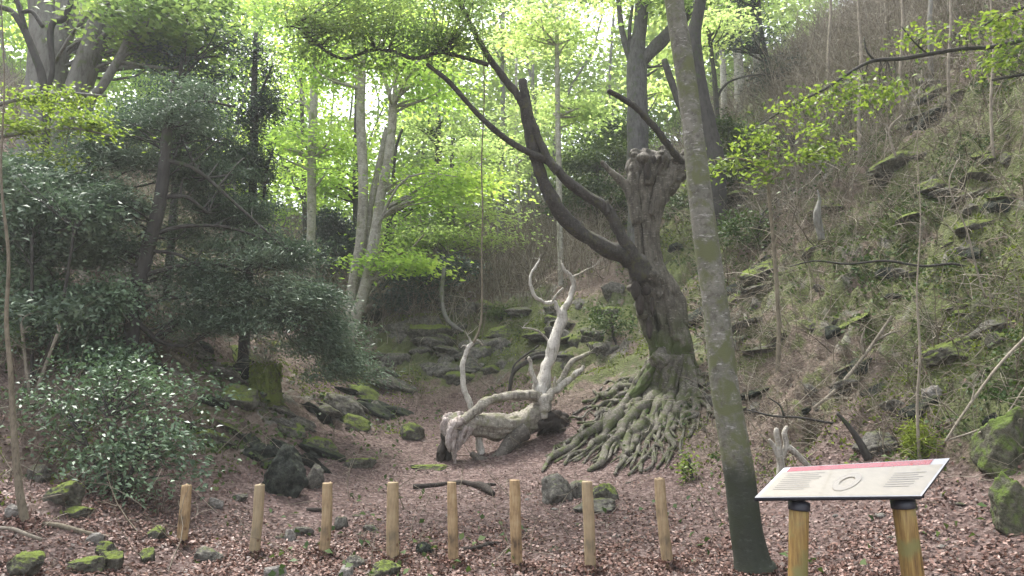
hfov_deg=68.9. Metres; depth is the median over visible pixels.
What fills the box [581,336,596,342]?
rock crag
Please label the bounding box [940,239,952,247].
rock ledge
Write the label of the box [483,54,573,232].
slender beech
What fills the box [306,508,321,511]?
fallen branch
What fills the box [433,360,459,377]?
rock crag
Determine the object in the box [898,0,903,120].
thin sapling
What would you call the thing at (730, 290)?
rock ledge
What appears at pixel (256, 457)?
rock slab
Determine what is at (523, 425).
fallen tree
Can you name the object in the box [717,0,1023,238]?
bare thicket
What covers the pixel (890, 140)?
snag
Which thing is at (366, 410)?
rock slab
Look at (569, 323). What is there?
rock crag
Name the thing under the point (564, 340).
rock crag
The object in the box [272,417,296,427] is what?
rock slab
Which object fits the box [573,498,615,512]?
rock
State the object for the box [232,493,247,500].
rock
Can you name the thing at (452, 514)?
wooden post
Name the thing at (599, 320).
plant
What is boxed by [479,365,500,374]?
rock crag
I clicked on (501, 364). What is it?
rock crag
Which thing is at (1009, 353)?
fallen branch
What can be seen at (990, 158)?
rock ledge
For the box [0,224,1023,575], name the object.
leaf litter
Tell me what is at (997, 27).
overhanging beech
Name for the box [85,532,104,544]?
rock
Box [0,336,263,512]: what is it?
holly bush
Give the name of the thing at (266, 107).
dark yew
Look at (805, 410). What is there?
rock ledge
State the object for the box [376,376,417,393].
rock slab
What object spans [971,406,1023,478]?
rock
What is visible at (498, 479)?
fallen twigs
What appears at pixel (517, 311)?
rock crag
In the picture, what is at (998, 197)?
rock ledge
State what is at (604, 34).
sky
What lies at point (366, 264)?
three stemmed beech
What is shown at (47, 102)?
overhanging beech
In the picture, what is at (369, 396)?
rock slab
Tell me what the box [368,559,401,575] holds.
rock
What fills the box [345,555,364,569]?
rock
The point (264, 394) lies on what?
rock slab
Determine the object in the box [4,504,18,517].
rock
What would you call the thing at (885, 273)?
rock ledge
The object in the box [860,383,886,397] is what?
rock ledge
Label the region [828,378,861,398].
rock ledge
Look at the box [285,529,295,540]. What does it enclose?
rock
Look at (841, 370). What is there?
rock ledge
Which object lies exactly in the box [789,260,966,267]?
hanging branch
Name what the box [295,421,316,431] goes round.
rock slab
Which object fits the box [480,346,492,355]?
rock crag
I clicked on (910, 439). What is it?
grass tuft
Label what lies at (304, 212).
dark thin tree
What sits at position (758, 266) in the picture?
rock
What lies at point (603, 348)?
rock crag
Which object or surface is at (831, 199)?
rock
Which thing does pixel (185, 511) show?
wooden post
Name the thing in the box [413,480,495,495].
fallen branch
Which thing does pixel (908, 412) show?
rock ledge
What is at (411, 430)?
rock
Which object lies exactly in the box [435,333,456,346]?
rock crag
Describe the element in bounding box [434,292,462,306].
rock crag
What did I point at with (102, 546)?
rock
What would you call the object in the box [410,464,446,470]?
rock
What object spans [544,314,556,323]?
rock crag
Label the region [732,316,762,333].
rock ledge
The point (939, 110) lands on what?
rock ledge
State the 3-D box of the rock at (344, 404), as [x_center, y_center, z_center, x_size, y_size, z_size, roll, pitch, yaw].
[-3.324,2.434,14.906,0.807,0.682,0.642,8,-12,-40]
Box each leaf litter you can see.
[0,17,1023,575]
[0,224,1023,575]
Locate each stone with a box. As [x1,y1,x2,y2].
[873,513,885,517]
[936,544,946,548]
[954,502,965,505]
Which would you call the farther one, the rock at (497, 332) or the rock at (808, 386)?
the rock at (497, 332)
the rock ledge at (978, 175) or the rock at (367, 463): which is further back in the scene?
the rock ledge at (978, 175)
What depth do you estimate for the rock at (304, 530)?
9.07 m
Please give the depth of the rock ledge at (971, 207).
12.41 m
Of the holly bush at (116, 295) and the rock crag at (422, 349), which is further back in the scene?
the rock crag at (422, 349)
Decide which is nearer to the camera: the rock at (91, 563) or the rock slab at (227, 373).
the rock at (91, 563)
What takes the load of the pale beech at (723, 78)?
on the ground
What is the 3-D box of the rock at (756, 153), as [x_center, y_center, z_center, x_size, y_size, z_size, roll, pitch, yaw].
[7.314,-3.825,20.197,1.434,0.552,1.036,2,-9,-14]
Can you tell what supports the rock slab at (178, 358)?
on the ground
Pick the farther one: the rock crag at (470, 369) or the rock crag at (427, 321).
the rock crag at (427, 321)
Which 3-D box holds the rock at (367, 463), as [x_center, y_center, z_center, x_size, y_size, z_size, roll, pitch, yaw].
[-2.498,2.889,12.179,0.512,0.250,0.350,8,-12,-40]
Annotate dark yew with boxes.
[103,9,283,300]
[177,28,303,361]
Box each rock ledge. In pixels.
[688,306,703,327]
[705,394,712,406]
[726,282,743,295]
[726,286,746,294]
[727,189,750,209]
[728,293,739,305]
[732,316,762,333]
[740,282,772,298]
[741,387,769,400]
[745,346,773,353]
[746,402,759,413]
[749,297,761,310]
[753,235,770,248]
[758,255,770,262]
[765,340,781,349]
[768,333,786,344]
[799,244,820,259]
[801,406,810,414]
[809,322,818,332]
[812,284,824,291]
[824,325,840,339]
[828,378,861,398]
[829,316,838,324]
[833,364,851,374]
[838,312,868,329]
[838,358,858,378]
[853,358,871,374]
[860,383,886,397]
[874,266,893,279]
[876,399,904,413]
[883,293,901,298]
[890,119,917,133]
[890,268,913,278]
[894,211,924,225]
[895,270,920,278]
[896,395,938,421]
[901,111,925,121]
[910,104,946,132]
[912,152,927,159]
[914,178,944,197]
[915,94,936,105]
[917,78,940,90]
[917,104,952,122]
[920,84,951,97]
[925,106,951,113]
[927,184,959,198]
[935,89,964,107]
[938,303,967,310]
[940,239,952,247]
[949,185,988,210]
[951,245,974,252]
[951,310,966,316]
[954,219,993,237]
[958,171,995,191]
[958,247,982,258]
[960,203,977,214]
[967,319,1006,338]
[971,150,990,158]
[979,197,1014,212]
[980,153,996,164]
[982,412,996,425]
[984,332,1006,348]
[986,195,1016,200]
[1000,152,1012,165]
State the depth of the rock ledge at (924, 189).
13.65 m
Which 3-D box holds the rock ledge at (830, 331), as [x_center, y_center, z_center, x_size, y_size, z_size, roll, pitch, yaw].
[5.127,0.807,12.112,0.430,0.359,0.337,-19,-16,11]
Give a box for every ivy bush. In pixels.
[685,102,825,189]
[686,177,828,255]
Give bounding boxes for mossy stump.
[223,338,290,406]
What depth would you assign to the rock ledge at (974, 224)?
11.93 m
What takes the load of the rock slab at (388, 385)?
on the ground
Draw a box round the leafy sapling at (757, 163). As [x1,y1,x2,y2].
[682,117,860,372]
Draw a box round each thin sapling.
[0,0,28,528]
[826,0,831,94]
[857,0,862,156]
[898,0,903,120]
[916,69,921,459]
[927,0,933,78]
[947,0,951,114]
[989,0,995,164]
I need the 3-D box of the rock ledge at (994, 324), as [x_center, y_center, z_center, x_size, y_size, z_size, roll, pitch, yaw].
[6.348,0.557,9.982,0.539,0.294,0.489,-6,-11,34]
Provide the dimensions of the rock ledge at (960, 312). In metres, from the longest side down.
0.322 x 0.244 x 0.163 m
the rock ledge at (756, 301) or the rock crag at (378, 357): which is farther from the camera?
the rock crag at (378, 357)
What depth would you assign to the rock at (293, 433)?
12.57 m
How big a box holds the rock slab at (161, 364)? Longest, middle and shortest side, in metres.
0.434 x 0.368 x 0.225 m
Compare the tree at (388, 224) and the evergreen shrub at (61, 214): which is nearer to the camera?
the evergreen shrub at (61, 214)
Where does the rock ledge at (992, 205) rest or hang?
on the ground
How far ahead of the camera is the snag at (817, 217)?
13.93 m
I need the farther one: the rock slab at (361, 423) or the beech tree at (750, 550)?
the rock slab at (361, 423)
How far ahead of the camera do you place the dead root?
9.19 m
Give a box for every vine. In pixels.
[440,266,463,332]
[472,0,484,342]
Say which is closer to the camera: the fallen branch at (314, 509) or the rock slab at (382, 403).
the fallen branch at (314, 509)
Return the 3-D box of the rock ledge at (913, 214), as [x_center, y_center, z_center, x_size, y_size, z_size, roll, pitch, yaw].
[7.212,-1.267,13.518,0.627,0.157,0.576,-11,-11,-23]
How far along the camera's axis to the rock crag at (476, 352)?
19.73 m
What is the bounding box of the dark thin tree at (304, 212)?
[239,29,367,236]
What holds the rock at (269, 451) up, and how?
on the ground
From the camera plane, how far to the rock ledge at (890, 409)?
9.66 m
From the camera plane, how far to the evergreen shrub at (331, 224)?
25.54 m
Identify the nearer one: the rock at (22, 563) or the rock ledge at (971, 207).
the rock at (22, 563)
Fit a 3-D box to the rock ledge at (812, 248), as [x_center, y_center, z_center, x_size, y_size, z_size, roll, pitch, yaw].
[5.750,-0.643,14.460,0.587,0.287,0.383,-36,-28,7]
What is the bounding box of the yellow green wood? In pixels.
[0,0,441,238]
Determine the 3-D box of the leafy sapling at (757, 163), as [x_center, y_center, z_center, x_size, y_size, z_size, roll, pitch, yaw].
[4.160,-0.635,11.704,3.142,4.347,1.301,1,-9,-6]
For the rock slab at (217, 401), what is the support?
on the ground
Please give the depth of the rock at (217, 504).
9.47 m
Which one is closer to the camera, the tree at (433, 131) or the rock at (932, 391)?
the rock at (932, 391)
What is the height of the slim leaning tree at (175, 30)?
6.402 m
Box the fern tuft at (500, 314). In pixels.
[478,298,517,322]
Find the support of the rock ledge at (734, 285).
on the ground
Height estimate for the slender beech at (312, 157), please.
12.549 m
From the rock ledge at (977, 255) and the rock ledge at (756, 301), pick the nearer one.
the rock ledge at (977, 255)
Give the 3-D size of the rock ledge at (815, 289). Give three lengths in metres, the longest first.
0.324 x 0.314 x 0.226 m
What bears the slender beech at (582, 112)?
on the ground
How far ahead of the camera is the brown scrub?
23.38 m
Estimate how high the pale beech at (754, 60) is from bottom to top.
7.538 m
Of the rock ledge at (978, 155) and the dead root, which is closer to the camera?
the dead root
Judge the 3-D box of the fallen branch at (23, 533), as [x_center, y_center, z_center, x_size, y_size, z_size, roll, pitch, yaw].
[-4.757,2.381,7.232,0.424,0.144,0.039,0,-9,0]
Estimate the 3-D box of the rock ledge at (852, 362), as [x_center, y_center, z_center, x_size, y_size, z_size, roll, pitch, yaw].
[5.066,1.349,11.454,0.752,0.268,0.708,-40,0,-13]
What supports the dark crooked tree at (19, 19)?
on the ground
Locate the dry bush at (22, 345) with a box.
[0,300,89,407]
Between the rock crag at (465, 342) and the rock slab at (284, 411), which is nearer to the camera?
the rock slab at (284, 411)
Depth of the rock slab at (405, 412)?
16.15 m
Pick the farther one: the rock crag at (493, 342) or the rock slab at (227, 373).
the rock crag at (493, 342)
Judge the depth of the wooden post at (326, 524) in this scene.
8.20 m
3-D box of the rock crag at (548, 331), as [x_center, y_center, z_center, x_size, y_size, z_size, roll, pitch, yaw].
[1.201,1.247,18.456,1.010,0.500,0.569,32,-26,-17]
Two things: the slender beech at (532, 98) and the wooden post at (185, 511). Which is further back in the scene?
the slender beech at (532, 98)
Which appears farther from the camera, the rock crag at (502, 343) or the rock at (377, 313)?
the rock at (377, 313)
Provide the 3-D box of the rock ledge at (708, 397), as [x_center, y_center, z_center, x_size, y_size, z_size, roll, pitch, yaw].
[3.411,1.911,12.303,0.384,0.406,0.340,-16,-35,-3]
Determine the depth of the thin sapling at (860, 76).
16.85 m
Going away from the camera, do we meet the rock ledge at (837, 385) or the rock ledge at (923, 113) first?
the rock ledge at (837, 385)
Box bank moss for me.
[0,0,1023,539]
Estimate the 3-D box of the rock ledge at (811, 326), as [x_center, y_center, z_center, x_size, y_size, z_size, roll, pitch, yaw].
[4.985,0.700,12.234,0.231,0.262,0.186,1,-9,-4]
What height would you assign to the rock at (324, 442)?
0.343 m
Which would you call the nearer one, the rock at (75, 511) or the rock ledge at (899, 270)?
the rock at (75, 511)
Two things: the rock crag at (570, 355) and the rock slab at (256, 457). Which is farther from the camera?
the rock crag at (570, 355)
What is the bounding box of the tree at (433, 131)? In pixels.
[365,0,504,260]
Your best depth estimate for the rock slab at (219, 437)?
11.37 m
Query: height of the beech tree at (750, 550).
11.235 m
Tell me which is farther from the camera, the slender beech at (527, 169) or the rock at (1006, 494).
the slender beech at (527, 169)
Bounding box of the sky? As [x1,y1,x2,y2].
[0,0,863,218]
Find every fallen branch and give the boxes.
[0,526,42,540]
[32,521,109,537]
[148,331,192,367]
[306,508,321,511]
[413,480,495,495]
[458,541,498,550]
[944,337,1023,441]
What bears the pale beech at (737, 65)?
on the ground
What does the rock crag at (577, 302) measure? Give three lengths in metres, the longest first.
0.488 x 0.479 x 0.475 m
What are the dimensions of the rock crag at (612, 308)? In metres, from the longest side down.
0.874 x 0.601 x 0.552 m
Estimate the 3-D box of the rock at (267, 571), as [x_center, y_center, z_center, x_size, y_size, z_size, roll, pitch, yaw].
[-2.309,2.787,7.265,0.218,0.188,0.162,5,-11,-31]
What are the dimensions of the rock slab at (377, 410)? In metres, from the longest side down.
1.345 x 1.070 x 0.460 m
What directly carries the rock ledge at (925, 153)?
on the ground
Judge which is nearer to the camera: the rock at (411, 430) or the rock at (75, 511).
the rock at (75, 511)
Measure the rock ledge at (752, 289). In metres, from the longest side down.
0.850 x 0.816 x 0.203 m
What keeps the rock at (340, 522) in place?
on the ground
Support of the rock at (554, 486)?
on the ground
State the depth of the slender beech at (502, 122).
30.02 m
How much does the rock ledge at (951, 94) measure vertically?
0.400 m
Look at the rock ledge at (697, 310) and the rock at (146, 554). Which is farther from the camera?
the rock ledge at (697, 310)
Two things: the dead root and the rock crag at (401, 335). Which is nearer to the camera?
the dead root
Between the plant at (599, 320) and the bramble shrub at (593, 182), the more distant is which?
the bramble shrub at (593, 182)
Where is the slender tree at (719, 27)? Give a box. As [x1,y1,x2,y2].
[648,0,787,127]
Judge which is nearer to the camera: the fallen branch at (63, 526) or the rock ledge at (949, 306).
the fallen branch at (63, 526)
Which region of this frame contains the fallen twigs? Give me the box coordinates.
[0,47,1023,575]
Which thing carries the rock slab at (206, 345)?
on the ground
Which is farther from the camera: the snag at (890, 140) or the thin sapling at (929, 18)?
the thin sapling at (929, 18)
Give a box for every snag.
[813,190,824,240]
[875,114,902,155]
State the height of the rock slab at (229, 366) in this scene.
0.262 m
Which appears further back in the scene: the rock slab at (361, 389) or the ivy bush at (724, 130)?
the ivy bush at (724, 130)
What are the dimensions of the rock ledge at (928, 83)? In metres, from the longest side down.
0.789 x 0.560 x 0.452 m
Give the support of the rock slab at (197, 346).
on the ground
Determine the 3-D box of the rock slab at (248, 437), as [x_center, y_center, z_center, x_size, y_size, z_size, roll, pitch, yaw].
[-3.832,2.547,11.494,0.948,0.130,0.554,44,-2,25]
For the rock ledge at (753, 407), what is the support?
on the ground
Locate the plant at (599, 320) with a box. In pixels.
[569,287,641,344]
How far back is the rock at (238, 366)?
13.62 m
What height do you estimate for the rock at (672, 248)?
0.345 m
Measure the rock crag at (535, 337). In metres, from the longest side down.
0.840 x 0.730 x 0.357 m
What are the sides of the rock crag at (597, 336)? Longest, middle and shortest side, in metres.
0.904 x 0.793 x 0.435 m
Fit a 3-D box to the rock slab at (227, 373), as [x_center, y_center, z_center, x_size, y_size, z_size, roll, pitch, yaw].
[-5.066,1.559,13.186,0.786,0.197,0.651,19,-33,-10]
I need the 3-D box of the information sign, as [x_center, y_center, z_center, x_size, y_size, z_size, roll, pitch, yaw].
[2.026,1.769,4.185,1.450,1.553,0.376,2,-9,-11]
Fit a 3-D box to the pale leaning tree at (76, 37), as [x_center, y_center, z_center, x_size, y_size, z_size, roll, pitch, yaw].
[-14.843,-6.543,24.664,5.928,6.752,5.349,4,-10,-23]
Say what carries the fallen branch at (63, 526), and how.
on the ground
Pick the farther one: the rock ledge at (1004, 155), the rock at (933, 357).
the rock ledge at (1004, 155)
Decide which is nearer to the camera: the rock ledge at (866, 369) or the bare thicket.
the rock ledge at (866, 369)
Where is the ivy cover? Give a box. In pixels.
[0,0,1023,575]
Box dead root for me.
[768,426,810,474]
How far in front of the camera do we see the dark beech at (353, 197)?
27.51 m
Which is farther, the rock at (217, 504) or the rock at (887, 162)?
the rock at (887, 162)
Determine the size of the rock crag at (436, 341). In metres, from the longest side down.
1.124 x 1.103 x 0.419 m
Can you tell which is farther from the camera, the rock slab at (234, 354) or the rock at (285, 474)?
the rock slab at (234, 354)
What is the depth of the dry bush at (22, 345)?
10.62 m
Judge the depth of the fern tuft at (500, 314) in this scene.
21.41 m
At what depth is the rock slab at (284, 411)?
13.11 m
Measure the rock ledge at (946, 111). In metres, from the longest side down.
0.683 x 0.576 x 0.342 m
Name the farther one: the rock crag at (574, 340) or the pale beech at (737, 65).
the pale beech at (737, 65)
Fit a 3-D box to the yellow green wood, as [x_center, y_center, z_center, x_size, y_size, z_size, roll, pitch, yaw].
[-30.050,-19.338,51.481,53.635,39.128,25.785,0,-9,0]
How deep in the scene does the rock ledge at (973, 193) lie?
12.84 m
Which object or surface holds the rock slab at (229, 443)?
on the ground
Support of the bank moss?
on the ground
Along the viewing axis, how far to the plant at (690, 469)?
10.49 m
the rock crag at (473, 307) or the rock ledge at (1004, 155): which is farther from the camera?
the rock crag at (473, 307)
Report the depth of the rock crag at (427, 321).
21.42 m
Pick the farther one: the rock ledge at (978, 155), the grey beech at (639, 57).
the grey beech at (639, 57)
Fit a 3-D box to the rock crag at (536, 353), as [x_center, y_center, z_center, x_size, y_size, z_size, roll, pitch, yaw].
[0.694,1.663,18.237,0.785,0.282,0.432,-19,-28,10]
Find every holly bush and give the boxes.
[0,234,174,377]
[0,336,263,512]
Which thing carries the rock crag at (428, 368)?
on the ground
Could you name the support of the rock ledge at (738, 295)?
on the ground
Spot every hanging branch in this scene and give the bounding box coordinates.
[508,345,566,390]
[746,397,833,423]
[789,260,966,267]
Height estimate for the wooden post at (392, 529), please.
1.080 m
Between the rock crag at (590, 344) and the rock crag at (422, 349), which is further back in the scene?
the rock crag at (422, 349)
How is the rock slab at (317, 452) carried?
on the ground
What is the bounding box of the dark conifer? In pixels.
[701,0,822,97]
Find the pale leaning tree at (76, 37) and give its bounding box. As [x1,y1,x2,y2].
[0,1,131,75]
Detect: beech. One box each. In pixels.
[0,0,307,195]
[0,80,155,185]
[32,0,259,194]
[215,0,713,475]
[219,0,417,281]
[234,0,538,346]
[267,0,404,241]
[378,122,572,285]
[431,0,577,256]
[467,0,657,285]
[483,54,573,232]
[487,53,585,221]
[540,0,736,267]
[593,0,772,235]
[649,0,796,115]
[706,2,1023,164]
[708,0,811,90]
[710,0,798,113]
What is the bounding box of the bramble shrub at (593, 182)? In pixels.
[534,109,688,227]
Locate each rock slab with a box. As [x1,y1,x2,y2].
[146,362,167,371]
[149,331,213,360]
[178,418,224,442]
[196,395,228,409]
[196,429,231,446]
[198,341,213,360]
[203,365,246,384]
[216,419,243,440]
[223,362,234,368]
[223,438,238,448]
[229,369,239,382]
[231,346,237,362]
[241,432,267,468]
[243,443,273,467]
[260,391,289,408]
[268,405,296,417]
[270,438,299,453]
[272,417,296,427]
[290,415,315,427]
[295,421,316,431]
[298,453,332,473]
[299,441,345,461]
[301,402,333,424]
[319,404,343,416]
[334,387,358,395]
[340,413,370,431]
[348,384,380,397]
[353,379,378,391]
[355,392,378,399]
[356,398,390,405]
[357,400,395,420]
[358,402,372,415]
[363,377,402,391]
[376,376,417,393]
[384,406,413,415]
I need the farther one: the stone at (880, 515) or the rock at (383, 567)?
the stone at (880, 515)
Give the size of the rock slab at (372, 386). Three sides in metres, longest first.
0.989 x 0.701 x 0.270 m
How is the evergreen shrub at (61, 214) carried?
on the ground
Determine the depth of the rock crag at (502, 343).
19.91 m
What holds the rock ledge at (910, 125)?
on the ground
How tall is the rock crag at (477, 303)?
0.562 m
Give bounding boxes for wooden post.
[176,484,191,546]
[249,483,264,556]
[319,481,332,556]
[386,482,398,560]
[447,482,458,566]
[510,479,521,571]
[582,481,595,573]
[654,477,672,568]
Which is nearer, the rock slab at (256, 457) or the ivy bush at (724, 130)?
the rock slab at (256, 457)
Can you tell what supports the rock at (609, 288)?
on the ground
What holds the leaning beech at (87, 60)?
on the ground
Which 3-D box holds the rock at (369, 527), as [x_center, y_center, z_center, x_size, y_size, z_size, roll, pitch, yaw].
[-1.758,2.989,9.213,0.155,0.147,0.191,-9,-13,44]
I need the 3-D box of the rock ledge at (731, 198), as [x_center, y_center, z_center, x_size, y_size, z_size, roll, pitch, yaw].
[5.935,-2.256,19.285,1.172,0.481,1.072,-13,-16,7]
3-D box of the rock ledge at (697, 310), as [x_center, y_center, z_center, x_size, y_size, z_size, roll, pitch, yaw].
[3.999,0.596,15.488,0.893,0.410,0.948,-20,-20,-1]
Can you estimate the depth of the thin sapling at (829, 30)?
21.39 m
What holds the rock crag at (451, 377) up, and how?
on the ground
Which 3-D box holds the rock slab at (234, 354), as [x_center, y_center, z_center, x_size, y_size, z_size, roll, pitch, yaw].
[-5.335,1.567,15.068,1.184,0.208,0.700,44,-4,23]
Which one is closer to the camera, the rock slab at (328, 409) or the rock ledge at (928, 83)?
the rock slab at (328, 409)
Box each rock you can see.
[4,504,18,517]
[6,550,45,575]
[26,464,50,482]
[42,480,84,507]
[63,506,94,518]
[65,555,107,573]
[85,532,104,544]
[95,541,118,554]
[100,550,123,570]
[139,547,154,562]
[146,525,166,540]
[193,546,223,562]
[208,497,223,508]
[217,383,260,410]
[231,358,253,379]
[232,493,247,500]
[242,442,278,460]
[262,444,308,497]
[263,565,286,575]
[277,423,305,439]
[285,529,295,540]
[293,527,314,535]
[306,436,338,451]
[306,463,324,488]
[323,393,367,418]
[334,516,347,529]
[337,565,353,575]
[343,457,376,468]
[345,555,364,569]
[362,308,384,324]
[362,524,378,532]
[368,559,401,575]
[374,353,410,367]
[400,422,424,440]
[407,324,452,338]
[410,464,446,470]
[416,541,434,553]
[465,357,483,367]
[483,324,511,338]
[541,473,572,504]
[570,480,584,498]
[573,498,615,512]
[593,483,618,499]
[601,281,624,301]
[668,242,682,252]
[739,258,777,285]
[754,135,798,156]
[789,382,817,397]
[800,198,843,215]
[852,430,897,456]
[865,150,915,184]
[921,336,972,367]
[921,385,942,399]
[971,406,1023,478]
[988,471,1023,536]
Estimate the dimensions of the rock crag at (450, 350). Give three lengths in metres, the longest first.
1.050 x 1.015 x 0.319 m
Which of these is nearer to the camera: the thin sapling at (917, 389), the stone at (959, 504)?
the stone at (959, 504)
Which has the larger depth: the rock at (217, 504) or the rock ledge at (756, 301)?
the rock ledge at (756, 301)
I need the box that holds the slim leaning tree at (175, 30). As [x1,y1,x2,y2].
[9,0,293,190]
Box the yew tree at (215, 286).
[0,63,414,396]
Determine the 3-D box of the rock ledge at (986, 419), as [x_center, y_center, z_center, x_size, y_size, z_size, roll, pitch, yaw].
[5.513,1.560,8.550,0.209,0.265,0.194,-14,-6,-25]
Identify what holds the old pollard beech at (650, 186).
on the ground
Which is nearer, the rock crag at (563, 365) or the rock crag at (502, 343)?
the rock crag at (563, 365)
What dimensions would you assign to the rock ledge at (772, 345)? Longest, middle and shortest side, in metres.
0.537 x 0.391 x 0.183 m
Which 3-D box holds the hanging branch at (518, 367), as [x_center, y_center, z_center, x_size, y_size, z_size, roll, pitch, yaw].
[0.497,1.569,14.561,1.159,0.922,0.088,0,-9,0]
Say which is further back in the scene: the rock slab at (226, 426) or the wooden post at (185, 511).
the rock slab at (226, 426)
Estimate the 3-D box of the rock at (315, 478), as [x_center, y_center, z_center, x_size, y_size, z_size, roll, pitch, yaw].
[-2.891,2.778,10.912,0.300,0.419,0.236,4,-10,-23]
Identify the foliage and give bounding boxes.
[346,0,842,237]
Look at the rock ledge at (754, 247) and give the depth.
16.30 m
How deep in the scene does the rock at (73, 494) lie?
8.21 m
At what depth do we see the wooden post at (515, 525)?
7.50 m
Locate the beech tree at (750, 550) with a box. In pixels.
[664,0,777,575]
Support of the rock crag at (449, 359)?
on the ground
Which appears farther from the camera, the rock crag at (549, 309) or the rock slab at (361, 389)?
the rock crag at (549, 309)
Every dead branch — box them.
[362,234,423,315]
[836,412,872,460]
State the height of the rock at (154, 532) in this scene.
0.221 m
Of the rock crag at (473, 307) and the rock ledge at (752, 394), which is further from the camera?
the rock crag at (473, 307)
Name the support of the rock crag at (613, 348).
on the ground
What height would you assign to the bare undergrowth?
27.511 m
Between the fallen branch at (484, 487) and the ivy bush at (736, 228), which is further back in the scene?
the ivy bush at (736, 228)
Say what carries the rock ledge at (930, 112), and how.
on the ground
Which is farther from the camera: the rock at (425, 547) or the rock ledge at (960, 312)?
the rock ledge at (960, 312)
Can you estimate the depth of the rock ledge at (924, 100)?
16.73 m
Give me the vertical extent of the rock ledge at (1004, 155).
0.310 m
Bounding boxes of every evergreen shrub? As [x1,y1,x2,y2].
[0,141,168,385]
[279,205,382,288]
[365,249,492,315]
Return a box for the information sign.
[754,458,949,575]
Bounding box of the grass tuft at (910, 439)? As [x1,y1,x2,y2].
[888,409,946,460]
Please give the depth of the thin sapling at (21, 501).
7.81 m
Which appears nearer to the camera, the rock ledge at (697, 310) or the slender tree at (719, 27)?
the rock ledge at (697, 310)
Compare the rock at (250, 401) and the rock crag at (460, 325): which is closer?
the rock at (250, 401)
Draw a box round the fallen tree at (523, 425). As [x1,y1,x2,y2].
[435,250,600,463]
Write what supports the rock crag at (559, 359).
on the ground
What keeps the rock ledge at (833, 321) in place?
on the ground
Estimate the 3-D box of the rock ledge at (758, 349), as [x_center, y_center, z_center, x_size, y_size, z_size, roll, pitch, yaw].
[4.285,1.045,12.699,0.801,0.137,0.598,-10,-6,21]
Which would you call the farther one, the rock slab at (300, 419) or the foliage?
the foliage
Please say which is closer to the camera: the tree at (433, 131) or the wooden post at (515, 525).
the wooden post at (515, 525)
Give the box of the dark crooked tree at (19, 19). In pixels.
[0,0,73,241]
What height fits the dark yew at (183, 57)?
6.966 m
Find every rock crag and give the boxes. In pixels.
[364,352,386,360]
[369,367,398,378]
[378,321,412,343]
[408,346,432,354]
[410,337,447,351]
[413,317,442,324]
[417,361,437,375]
[433,345,459,355]
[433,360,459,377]
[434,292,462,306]
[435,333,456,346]
[436,353,456,357]
[437,356,454,362]
[442,371,474,385]
[447,322,467,333]
[451,302,475,316]
[454,347,488,360]
[458,339,478,351]
[459,365,480,373]
[475,299,494,312]
[479,338,499,348]
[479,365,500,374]
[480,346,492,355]
[492,337,510,352]
[495,359,506,368]
[505,307,531,316]
[521,331,545,342]
[525,349,545,359]
[543,304,561,315]
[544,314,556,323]
[544,326,569,338]
[550,320,574,328]
[555,351,566,362]
[560,334,575,343]
[560,361,567,369]
[561,351,573,361]
[568,334,581,347]
[571,298,584,309]
[580,326,605,341]
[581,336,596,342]
[586,341,596,353]
[592,342,609,355]
[594,306,621,318]
[604,344,618,356]
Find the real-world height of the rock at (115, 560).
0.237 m
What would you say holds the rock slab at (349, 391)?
on the ground
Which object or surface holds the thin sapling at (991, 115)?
on the ground
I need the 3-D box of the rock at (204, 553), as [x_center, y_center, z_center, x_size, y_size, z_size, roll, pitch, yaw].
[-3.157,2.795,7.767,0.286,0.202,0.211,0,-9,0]
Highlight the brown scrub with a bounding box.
[264,165,627,342]
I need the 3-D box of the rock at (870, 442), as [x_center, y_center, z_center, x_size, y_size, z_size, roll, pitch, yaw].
[4.561,1.963,9.369,0.585,0.361,0.453,0,-9,0]
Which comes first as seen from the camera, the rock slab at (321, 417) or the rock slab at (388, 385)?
the rock slab at (321, 417)
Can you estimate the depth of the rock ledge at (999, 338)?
9.47 m
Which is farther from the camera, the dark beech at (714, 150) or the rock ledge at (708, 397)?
the dark beech at (714, 150)
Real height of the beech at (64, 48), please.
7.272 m
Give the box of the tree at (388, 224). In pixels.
[318,128,494,293]
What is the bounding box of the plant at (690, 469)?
[669,446,699,484]
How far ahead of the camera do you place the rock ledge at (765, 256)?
15.32 m
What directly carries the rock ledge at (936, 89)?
on the ground
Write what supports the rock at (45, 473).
on the ground
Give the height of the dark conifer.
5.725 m
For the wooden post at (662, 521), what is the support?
on the ground
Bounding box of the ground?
[0,0,1023,575]
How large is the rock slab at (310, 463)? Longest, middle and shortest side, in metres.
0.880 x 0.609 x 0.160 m
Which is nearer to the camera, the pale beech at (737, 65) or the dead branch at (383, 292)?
the dead branch at (383, 292)
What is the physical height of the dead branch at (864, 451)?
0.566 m
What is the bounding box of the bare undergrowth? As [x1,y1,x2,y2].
[0,0,1023,575]
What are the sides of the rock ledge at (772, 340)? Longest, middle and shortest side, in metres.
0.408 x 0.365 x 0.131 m
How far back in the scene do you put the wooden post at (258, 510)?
8.13 m
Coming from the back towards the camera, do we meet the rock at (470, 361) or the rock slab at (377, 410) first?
the rock at (470, 361)
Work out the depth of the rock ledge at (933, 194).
13.45 m
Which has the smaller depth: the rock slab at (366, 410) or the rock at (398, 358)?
the rock slab at (366, 410)

